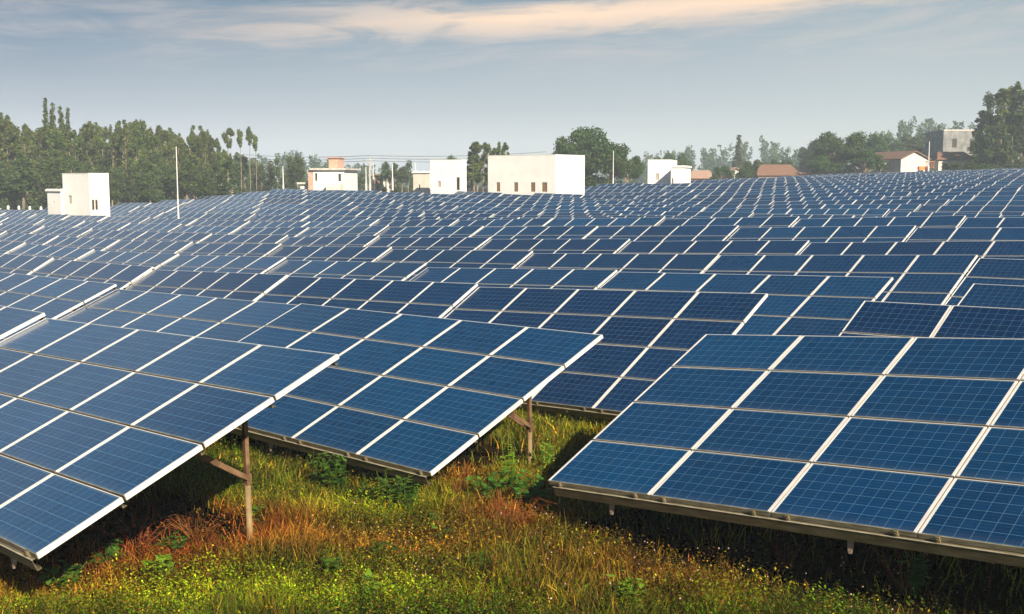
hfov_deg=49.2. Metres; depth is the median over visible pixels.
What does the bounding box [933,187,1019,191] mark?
solar array
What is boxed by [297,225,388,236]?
solar array
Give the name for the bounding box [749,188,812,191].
solar array
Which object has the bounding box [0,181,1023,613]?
ground
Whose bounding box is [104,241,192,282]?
solar array
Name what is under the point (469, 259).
solar array
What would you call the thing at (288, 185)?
poplar tree
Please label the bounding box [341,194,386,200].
solar array
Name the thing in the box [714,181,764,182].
solar array
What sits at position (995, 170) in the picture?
solar array
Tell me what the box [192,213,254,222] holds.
solar array
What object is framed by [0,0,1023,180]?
sky
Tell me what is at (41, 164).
young tree
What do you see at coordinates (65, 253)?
solar array
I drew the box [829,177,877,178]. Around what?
solar array
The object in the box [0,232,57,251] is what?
solar array
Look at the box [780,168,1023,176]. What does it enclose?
solar arrays
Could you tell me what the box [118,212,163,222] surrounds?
solar array
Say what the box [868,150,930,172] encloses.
village house
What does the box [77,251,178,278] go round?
solar array
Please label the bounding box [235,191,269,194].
solar array
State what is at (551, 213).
solar array
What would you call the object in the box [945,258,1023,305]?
solar array
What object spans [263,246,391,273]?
solar array
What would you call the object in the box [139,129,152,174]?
eucalyptus tree
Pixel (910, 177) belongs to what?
solar array
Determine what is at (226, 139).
eucalyptus tree
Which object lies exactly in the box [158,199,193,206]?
solar array
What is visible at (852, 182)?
solar array
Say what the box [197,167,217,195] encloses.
young tree
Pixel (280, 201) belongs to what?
solar array
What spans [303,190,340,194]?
solar array
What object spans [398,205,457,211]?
solar array
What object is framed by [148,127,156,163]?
eucalyptus tree
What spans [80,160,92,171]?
young tree
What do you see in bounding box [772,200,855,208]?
solar array
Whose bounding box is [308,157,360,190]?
farm house
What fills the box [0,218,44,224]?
solar array
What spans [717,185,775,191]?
solar array
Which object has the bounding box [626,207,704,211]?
solar array
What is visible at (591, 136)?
broadleaf tree
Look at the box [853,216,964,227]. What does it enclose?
solar array
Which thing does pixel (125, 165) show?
eucalyptus tree
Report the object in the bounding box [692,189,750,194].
solar array
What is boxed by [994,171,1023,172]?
solar array
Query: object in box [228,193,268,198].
solar array
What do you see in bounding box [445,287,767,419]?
solar array
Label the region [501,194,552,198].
solar array
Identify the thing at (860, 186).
solar array
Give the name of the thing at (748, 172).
broadleaf tree
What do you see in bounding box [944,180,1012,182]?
solar array
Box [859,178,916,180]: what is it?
solar array
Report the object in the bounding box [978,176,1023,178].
solar array
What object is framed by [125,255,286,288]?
solar array
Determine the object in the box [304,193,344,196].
solar array
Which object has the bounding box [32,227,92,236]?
solar array
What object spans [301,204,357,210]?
solar array
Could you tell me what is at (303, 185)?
village house
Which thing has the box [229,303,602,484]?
solar array
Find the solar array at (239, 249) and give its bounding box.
[134,243,281,281]
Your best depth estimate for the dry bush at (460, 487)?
16.02 m
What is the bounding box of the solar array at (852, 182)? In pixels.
[820,181,878,182]
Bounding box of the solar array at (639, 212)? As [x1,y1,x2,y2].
[586,210,665,214]
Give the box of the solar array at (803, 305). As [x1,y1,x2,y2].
[598,272,892,335]
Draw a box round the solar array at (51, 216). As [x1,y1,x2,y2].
[31,214,70,224]
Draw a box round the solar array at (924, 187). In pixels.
[879,185,956,189]
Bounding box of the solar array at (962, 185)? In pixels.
[904,184,976,188]
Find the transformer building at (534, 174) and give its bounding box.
[488,154,584,196]
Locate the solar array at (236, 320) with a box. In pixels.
[59,289,296,341]
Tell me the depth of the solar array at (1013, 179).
138.41 m
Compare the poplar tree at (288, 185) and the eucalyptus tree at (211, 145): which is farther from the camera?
the poplar tree at (288, 185)
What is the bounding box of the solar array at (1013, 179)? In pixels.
[961,178,1023,180]
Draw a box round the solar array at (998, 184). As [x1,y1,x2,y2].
[977,184,1023,185]
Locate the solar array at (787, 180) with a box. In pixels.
[757,179,805,180]
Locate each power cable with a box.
[244,152,537,156]
[247,160,407,162]
[252,158,446,159]
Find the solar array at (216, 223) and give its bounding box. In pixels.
[188,220,249,225]
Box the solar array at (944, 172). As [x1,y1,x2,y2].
[930,171,967,172]
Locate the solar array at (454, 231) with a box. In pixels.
[366,226,483,246]
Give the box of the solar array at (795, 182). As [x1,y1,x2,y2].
[771,182,819,185]
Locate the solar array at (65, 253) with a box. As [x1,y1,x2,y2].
[7,244,94,270]
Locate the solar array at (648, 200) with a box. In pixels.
[609,199,665,204]
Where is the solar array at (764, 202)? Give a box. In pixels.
[697,200,773,207]
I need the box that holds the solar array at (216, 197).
[196,195,232,199]
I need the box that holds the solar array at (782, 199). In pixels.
[731,197,803,204]
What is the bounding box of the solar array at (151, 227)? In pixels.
[119,223,181,231]
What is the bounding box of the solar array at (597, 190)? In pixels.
[584,186,618,194]
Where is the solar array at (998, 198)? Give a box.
[972,196,1023,200]
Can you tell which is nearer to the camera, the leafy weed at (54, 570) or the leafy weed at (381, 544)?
the leafy weed at (54, 570)
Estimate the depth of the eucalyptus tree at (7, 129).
175.84 m
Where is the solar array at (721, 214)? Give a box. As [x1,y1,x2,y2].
[662,211,753,217]
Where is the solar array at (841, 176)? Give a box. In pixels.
[812,176,859,177]
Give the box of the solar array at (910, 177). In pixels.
[877,177,933,178]
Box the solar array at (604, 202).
[572,200,633,205]
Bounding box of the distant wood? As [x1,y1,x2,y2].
[0,116,975,198]
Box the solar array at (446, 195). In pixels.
[420,193,468,200]
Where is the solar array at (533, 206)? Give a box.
[497,204,560,210]
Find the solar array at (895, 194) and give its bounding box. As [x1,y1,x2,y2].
[830,191,910,199]
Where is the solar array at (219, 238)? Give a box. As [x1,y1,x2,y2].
[199,234,287,243]
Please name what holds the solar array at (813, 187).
on the ground at (832, 561)
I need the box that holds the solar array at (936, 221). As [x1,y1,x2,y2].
[793,215,965,241]
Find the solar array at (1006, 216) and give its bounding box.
[1001,215,1023,217]
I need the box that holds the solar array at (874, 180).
[843,179,898,182]
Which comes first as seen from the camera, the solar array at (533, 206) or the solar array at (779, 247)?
the solar array at (779, 247)
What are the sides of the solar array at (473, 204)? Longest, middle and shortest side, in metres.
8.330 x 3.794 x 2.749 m
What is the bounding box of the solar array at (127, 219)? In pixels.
[99,217,149,222]
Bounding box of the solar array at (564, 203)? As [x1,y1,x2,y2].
[533,201,598,205]
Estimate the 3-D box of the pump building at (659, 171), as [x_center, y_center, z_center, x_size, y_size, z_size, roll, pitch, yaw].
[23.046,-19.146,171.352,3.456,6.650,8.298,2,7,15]
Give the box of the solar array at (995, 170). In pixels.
[968,170,1017,171]
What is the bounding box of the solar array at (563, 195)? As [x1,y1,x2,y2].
[533,193,583,198]
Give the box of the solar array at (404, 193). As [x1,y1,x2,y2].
[379,192,423,196]
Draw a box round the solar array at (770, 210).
[702,208,790,216]
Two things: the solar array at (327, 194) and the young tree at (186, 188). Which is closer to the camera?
the solar array at (327, 194)
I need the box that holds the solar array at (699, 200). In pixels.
[664,198,731,201]
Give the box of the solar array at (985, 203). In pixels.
[945,201,1023,215]
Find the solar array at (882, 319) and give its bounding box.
[839,301,1023,338]
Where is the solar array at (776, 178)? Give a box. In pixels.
[751,177,794,178]
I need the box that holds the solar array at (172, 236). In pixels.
[132,232,211,252]
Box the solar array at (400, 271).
[257,260,426,299]
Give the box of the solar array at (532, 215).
[493,215,572,216]
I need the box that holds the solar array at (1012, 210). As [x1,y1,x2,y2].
[916,206,1023,217]
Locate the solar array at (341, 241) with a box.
[266,235,379,256]
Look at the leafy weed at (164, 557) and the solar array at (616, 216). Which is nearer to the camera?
the leafy weed at (164, 557)
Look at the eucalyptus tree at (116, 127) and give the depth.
201.27 m
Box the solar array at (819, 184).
[797,183,858,187]
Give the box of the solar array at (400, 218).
[368,217,439,225]
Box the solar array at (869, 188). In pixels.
[813,187,881,192]
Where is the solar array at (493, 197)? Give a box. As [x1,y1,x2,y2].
[466,195,518,201]
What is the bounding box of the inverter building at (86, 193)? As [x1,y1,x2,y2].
[62,173,109,220]
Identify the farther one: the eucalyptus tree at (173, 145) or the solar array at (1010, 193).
the eucalyptus tree at (173, 145)
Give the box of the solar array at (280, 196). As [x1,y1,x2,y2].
[264,194,306,198]
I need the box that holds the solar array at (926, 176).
[895,175,949,176]
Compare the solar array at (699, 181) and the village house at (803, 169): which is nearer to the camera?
the solar array at (699, 181)
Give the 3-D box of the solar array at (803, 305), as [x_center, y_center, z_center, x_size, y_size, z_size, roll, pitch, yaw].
[4.833,0.702,28.237,8.330,2.849,3.729,3,7,45]
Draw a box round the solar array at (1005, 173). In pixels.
[973,173,1023,174]
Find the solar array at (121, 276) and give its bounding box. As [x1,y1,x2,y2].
[29,259,154,319]
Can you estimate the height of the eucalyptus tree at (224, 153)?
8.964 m
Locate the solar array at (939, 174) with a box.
[911,174,964,175]
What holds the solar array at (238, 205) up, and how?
on the ground at (832, 561)
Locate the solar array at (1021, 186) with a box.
[957,185,1023,190]
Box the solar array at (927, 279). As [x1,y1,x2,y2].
[704,255,977,304]
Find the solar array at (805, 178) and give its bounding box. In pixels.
[776,178,824,180]
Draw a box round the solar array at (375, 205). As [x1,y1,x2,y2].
[348,202,402,210]
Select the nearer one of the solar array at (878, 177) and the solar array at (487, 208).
the solar array at (487, 208)
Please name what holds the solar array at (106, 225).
on the ground at (832, 561)
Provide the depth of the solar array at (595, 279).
34.32 m
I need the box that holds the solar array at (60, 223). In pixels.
[31,220,84,233]
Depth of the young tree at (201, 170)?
167.65 m
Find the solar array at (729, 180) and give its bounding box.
[709,180,756,182]
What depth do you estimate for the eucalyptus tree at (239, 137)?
187.95 m
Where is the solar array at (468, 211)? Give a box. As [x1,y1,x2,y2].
[412,210,473,216]
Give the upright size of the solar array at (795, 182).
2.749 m
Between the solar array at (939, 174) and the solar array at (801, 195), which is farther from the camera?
the solar array at (939, 174)
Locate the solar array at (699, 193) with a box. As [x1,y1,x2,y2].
[664,192,724,198]
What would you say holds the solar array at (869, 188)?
on the ground at (832, 561)
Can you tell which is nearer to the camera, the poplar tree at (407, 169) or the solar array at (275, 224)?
the solar array at (275, 224)
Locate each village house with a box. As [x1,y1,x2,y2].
[297,182,307,190]
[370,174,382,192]
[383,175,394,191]
[691,170,711,179]
[726,167,739,178]
[754,164,801,177]
[796,164,813,175]
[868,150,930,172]
[872,163,890,172]
[929,152,971,170]
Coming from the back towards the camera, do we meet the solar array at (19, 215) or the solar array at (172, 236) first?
the solar array at (19, 215)
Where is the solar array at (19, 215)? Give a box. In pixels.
[0,213,36,217]
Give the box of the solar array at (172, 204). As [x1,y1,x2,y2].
[145,202,185,208]
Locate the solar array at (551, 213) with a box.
[541,212,621,214]
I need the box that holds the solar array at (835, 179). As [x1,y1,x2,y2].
[806,179,858,180]
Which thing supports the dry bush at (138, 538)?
on the ground at (832, 561)
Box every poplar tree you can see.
[233,152,243,191]
[236,154,251,191]
[248,162,262,191]
[257,163,267,191]
[263,160,278,190]
[272,157,282,189]
[281,172,291,188]
[285,155,294,188]
[290,155,305,188]
[294,157,307,185]
[357,172,360,190]
[358,172,364,190]
[374,174,383,193]
[379,162,391,191]
[386,162,400,191]
[396,166,407,191]
[404,160,412,191]
[884,133,896,150]
[890,139,903,151]
[901,133,912,149]
[906,135,920,150]
[917,133,924,153]
[967,130,986,165]
[973,90,995,164]
[976,126,999,165]
[984,120,1013,166]
[994,93,1019,166]
[1000,123,1023,163]
[1006,89,1023,162]
[1013,121,1023,167]
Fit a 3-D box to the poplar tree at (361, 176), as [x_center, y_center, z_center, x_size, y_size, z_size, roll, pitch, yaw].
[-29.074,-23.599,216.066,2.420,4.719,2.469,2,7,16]
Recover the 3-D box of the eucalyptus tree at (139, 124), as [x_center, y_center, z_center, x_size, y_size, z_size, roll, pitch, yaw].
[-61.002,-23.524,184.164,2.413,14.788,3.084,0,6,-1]
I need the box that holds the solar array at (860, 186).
[836,184,903,187]
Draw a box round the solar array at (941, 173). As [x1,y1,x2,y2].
[916,172,954,173]
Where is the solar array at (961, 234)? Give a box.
[906,228,1023,241]
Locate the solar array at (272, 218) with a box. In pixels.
[235,215,308,230]
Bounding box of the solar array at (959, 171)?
[942,170,979,171]
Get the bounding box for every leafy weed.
[39,559,85,592]
[88,538,126,570]
[141,552,174,584]
[154,531,189,555]
[252,504,265,520]
[306,449,333,488]
[319,454,349,495]
[319,549,346,577]
[357,481,382,501]
[357,568,382,602]
[368,540,395,555]
[375,468,413,511]
[389,480,423,509]
[425,512,441,526]
[429,523,453,544]
[464,465,517,499]
[466,553,486,571]
[489,578,511,592]
[495,443,518,487]
[505,466,554,509]
[539,436,555,474]
[557,584,589,600]
[604,570,648,605]
[895,551,932,596]
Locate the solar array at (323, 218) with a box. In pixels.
[303,216,369,221]
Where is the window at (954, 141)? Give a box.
[952,139,956,147]
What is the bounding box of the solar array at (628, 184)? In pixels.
[597,183,643,185]
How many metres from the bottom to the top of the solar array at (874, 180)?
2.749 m
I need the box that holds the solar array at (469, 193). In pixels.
[454,191,502,195]
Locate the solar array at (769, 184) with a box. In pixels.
[741,183,797,188]
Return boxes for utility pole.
[364,157,374,190]
[365,167,366,190]
[372,163,374,190]
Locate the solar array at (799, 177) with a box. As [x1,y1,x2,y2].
[778,176,812,178]
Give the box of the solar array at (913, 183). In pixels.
[858,182,924,185]
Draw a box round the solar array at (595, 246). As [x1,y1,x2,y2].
[478,239,629,268]
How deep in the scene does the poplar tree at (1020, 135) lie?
223.23 m
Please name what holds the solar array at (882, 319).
on the ground at (832, 561)
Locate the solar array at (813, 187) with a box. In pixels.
[774,185,836,189]
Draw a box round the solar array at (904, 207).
[822,204,920,216]
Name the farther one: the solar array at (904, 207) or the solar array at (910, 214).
the solar array at (904, 207)
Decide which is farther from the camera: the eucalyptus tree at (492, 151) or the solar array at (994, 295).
the eucalyptus tree at (492, 151)
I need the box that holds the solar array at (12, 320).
[0,306,45,338]
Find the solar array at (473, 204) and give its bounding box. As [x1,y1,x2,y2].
[441,203,499,210]
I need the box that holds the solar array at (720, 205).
[665,204,740,211]
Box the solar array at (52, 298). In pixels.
[0,272,117,341]
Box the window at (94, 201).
[92,199,98,209]
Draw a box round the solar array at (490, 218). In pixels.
[440,217,519,225]
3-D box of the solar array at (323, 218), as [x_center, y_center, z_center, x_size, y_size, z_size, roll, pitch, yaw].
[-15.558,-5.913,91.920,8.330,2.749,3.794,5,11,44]
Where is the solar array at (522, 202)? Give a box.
[479,199,537,206]
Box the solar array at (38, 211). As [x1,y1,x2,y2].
[24,210,47,217]
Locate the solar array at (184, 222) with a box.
[143,218,196,231]
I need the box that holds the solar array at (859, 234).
[726,225,915,254]
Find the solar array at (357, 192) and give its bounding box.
[339,190,381,193]
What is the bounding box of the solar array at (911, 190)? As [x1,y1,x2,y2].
[856,189,934,195]
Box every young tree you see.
[0,160,10,209]
[0,167,16,209]
[1,165,21,209]
[9,156,40,209]
[14,156,37,209]
[25,166,42,209]
[33,172,47,208]
[35,157,51,208]
[38,159,54,209]
[40,156,62,201]
[48,163,66,188]
[64,157,80,172]
[79,166,89,172]
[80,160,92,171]
[95,164,110,203]
[96,156,118,205]
[105,169,122,205]
[113,170,125,204]
[115,165,128,202]
[119,175,131,202]
[124,164,142,202]
[129,164,140,202]
[129,172,146,202]
[138,161,164,202]
[141,171,157,202]
[152,168,168,200]
[156,156,166,198]
[160,162,173,199]
[163,164,182,199]
[175,158,198,202]
[176,159,199,199]
[191,165,203,199]
[193,163,205,197]
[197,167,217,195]
[209,164,224,195]
[216,159,240,194]
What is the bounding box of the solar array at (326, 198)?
[301,196,348,203]
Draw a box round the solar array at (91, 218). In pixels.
[63,215,108,226]
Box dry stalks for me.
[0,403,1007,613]
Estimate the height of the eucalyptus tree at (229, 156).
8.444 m
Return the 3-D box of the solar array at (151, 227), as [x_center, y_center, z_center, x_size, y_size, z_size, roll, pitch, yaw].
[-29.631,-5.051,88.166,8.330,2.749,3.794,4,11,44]
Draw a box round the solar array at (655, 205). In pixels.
[598,204,665,210]
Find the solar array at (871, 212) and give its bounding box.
[787,209,889,216]
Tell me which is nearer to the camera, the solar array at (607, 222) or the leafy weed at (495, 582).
the leafy weed at (495, 582)
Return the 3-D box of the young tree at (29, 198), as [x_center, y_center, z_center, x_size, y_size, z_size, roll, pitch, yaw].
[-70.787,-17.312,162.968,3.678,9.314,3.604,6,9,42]
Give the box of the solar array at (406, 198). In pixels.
[382,195,432,203]
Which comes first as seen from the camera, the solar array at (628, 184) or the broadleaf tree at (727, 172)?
the solar array at (628, 184)
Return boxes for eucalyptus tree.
[0,117,16,193]
[0,121,18,172]
[4,126,22,160]
[8,124,22,163]
[18,132,32,166]
[20,123,37,157]
[23,125,36,162]
[29,129,44,171]
[36,133,49,161]
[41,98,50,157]
[42,125,55,158]
[46,130,62,162]
[49,102,58,143]
[50,130,70,165]
[56,106,65,162]
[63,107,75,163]
[66,130,81,169]
[74,133,89,163]
[79,124,88,164]
[81,121,98,166]
[88,131,100,171]
[90,130,105,164]
[92,122,100,164]
[96,137,112,164]
[99,126,108,155]
[99,131,108,155]
[105,133,121,168]
[108,124,112,160]
[113,120,121,155]
[113,124,119,163]
[113,129,127,187]
[119,125,133,185]
[120,122,133,158]
[121,120,130,202]
[127,125,144,170]
[128,123,139,160]
[133,120,144,172]
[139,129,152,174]
[140,120,153,174]
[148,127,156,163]
[152,134,162,169]
[154,128,165,166]
[156,125,162,163]
[160,130,172,169]
[162,136,175,159]
[165,127,173,159]
[166,129,177,193]
[172,138,184,168]
[177,133,182,172]
[181,139,187,157]
[182,136,196,167]
[182,145,186,196]
[186,131,195,199]
[190,125,196,200]
[192,135,202,165]
[194,137,203,167]
[198,126,204,161]
[200,131,211,170]
[205,130,209,154]
[208,137,217,176]
[213,138,221,165]
[216,142,221,166]
[219,149,227,171]
[221,128,234,147]
[226,153,233,193]
[236,129,242,191]
[245,126,253,191]
[252,134,257,191]
[466,141,487,191]
[466,154,483,191]
[466,161,471,190]
[467,142,474,191]
[479,142,490,191]
[481,148,491,182]
[489,148,497,154]
[494,141,504,154]
[501,142,509,154]
[731,135,744,168]
[970,110,989,160]
[979,88,1011,166]
[1000,81,1021,145]
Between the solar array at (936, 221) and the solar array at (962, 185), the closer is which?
the solar array at (936, 221)
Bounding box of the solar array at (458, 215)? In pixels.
[420,213,493,218]
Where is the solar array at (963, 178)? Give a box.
[916,177,978,179]
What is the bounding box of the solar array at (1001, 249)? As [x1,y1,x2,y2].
[799,241,1023,304]
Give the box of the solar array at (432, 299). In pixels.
[256,276,477,317]
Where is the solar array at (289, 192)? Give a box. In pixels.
[263,191,306,197]
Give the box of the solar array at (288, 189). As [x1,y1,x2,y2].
[271,189,306,190]
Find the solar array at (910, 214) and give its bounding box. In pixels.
[885,211,1001,218]
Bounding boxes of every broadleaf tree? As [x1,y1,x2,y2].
[553,136,592,173]
[561,125,626,185]
[587,140,634,184]
[615,155,645,182]
[665,151,692,170]
[709,166,735,178]
[735,167,755,178]
[742,159,761,177]
[770,159,786,163]
[785,160,796,168]
[797,138,835,174]
[806,154,842,173]
[809,131,867,174]
[841,148,886,172]
[844,130,889,173]
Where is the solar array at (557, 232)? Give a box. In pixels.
[471,226,597,249]
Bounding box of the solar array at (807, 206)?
[739,204,825,208]
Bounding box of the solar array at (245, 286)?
[125,270,287,300]
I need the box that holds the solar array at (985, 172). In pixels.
[965,171,1005,172]
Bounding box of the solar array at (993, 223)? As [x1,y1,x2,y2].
[959,218,1023,227]
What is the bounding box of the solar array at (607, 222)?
[545,217,663,236]
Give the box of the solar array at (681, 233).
[584,225,738,253]
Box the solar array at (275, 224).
[230,221,309,234]
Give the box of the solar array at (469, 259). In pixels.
[376,249,532,280]
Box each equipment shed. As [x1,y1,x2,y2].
[45,189,64,219]
[412,171,430,194]
[670,166,691,185]
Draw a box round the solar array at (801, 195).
[759,193,831,200]
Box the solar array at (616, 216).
[572,215,664,217]
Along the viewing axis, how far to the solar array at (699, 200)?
118.49 m
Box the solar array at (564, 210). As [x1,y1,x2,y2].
[517,209,587,214]
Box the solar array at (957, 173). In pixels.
[926,173,978,174]
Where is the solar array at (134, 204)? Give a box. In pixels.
[115,203,150,211]
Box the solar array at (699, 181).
[691,179,730,183]
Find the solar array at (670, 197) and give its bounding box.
[636,195,696,199]
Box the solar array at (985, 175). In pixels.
[954,174,1008,176]
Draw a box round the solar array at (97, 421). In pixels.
[0,318,338,570]
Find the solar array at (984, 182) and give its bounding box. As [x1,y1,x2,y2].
[924,181,995,185]
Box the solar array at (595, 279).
[409,268,616,317]
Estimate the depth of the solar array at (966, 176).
153.56 m
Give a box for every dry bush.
[61,535,108,569]
[85,503,190,548]
[160,512,231,539]
[450,465,471,501]
[471,523,503,547]
[473,489,555,531]
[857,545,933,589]
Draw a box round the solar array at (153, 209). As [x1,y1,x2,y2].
[131,207,175,216]
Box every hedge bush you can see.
[946,162,982,170]
[980,164,997,169]
[989,164,1011,168]
[997,163,1021,167]
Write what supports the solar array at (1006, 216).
on the ground at (832, 561)
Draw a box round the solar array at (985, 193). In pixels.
[909,191,998,200]
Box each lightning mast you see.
[176,148,178,218]
[612,151,613,183]
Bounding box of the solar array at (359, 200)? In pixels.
[345,198,394,204]
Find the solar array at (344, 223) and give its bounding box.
[296,219,378,236]
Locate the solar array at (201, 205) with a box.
[180,203,220,206]
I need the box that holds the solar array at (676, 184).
[642,183,691,189]
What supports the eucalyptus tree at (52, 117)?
on the ground at (832, 561)
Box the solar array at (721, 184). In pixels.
[690,183,742,185]
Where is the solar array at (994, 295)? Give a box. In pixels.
[957,283,1023,308]
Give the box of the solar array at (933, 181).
[879,180,943,184]
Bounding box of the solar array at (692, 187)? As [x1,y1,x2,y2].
[664,186,718,191]
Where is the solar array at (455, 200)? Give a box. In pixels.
[429,198,482,205]
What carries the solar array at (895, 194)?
on the ground at (832, 561)
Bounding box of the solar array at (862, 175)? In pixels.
[848,175,875,176]
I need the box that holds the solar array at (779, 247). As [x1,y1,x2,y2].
[617,240,808,272]
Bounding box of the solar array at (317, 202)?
[302,200,352,205]
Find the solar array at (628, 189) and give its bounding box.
[608,185,666,194]
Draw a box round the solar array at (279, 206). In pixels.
[252,203,307,213]
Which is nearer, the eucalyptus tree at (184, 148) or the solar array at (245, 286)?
the solar array at (245, 286)
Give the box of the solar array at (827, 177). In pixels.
[813,177,841,178]
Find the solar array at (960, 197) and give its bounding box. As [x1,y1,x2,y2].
[883,195,974,205]
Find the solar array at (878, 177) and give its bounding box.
[849,176,894,177]
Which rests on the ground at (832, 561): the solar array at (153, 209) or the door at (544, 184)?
the solar array at (153, 209)
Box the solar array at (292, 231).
[231,227,308,243]
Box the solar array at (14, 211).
[0,210,27,215]
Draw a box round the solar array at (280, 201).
[254,198,307,207]
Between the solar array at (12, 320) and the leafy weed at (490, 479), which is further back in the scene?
the solar array at (12, 320)
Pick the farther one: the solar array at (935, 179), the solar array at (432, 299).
the solar array at (935, 179)
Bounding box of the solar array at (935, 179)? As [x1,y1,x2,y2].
[899,179,960,181]
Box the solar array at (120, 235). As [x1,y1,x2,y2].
[81,230,146,250]
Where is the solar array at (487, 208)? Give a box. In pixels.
[453,207,519,210]
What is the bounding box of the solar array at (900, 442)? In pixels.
[548,334,1023,567]
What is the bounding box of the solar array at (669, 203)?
[632,202,699,206]
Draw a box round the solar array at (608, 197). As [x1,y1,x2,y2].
[581,195,637,199]
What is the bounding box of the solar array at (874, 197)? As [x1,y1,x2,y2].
[802,195,884,200]
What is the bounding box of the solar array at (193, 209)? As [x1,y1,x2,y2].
[166,207,215,212]
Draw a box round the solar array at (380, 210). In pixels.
[353,207,412,211]
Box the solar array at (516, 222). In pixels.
[452,218,552,235]
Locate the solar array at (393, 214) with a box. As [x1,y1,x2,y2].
[357,211,424,216]
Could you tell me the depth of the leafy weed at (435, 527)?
13.85 m
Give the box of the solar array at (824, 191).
[786,189,857,196]
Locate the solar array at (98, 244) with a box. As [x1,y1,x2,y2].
[44,236,119,259]
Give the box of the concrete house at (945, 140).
[924,129,973,156]
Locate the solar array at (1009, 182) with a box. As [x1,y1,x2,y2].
[995,181,1023,183]
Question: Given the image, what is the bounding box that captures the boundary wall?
[7,205,41,209]
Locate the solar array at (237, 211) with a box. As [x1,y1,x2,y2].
[209,208,259,213]
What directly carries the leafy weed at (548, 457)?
on the ground at (832, 561)
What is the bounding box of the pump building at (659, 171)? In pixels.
[648,159,676,183]
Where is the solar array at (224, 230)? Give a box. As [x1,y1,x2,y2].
[173,226,240,241]
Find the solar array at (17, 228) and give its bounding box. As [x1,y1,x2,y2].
[0,224,44,235]
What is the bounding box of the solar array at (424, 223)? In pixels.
[372,219,458,234]
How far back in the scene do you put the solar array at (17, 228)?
89.96 m
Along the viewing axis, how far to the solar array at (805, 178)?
170.12 m
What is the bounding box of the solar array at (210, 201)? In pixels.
[187,199,227,203]
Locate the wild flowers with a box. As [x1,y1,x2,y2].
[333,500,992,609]
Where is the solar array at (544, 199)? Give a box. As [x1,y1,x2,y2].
[516,197,572,201]
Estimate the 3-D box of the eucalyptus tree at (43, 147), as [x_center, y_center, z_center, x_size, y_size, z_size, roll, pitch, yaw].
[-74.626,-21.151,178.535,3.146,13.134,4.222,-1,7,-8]
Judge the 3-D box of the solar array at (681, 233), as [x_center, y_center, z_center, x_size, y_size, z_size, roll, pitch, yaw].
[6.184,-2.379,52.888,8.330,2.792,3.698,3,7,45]
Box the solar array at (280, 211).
[245,209,308,220]
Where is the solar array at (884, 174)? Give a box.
[861,173,905,174]
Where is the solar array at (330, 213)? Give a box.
[301,210,362,220]
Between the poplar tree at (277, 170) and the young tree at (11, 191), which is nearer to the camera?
the young tree at (11, 191)
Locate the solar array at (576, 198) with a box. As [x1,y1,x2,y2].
[551,197,606,199]
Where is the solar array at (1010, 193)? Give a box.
[996,191,1023,195]
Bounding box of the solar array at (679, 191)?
[639,189,693,195]
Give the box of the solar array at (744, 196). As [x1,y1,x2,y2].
[694,194,760,200]
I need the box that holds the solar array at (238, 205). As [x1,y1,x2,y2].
[206,202,262,212]
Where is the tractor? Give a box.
[917,161,934,171]
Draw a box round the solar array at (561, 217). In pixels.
[519,217,612,225]
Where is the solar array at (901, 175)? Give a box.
[876,174,925,175]
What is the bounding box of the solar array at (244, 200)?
[223,198,265,202]
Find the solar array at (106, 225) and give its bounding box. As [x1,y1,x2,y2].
[74,222,129,235]
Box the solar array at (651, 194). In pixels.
[612,192,666,198]
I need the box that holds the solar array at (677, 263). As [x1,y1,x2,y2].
[516,253,719,289]
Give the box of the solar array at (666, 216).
[621,214,711,217]
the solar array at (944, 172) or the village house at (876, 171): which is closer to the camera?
the solar array at (944, 172)
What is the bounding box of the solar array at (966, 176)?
[934,175,994,177]
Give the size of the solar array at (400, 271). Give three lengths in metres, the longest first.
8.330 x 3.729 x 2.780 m
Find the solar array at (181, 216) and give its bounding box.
[156,213,206,224]
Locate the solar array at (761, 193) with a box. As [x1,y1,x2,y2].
[723,191,787,197]
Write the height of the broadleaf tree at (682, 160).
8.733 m
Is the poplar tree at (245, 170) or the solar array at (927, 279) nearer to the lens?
the solar array at (927, 279)
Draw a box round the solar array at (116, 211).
[110,206,138,216]
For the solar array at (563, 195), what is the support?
on the ground at (832, 561)
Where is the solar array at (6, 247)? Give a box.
[0,241,25,253]
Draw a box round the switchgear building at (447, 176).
[430,159,466,193]
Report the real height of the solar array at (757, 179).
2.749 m
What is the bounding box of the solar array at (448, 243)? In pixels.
[367,237,490,260]
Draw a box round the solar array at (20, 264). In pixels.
[0,253,53,274]
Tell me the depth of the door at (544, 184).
148.24 m
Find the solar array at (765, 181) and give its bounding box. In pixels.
[736,180,786,182]
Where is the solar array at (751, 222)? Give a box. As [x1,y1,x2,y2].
[658,216,798,240]
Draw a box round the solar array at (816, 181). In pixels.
[786,180,840,181]
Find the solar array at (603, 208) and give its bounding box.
[558,206,628,212]
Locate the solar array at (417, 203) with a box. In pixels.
[391,201,444,208]
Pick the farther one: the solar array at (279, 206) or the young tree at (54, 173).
the young tree at (54, 173)
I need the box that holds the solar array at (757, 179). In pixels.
[734,178,775,179]
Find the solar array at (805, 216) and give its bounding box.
[751,214,854,219]
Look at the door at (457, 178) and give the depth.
149.43 m
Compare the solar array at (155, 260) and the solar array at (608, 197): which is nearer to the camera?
the solar array at (155, 260)
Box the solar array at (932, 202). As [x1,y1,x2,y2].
[853,199,948,211]
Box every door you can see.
[456,177,459,189]
[496,182,499,191]
[514,182,517,191]
[531,182,534,191]
[542,182,546,191]
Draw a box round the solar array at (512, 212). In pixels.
[472,211,543,216]

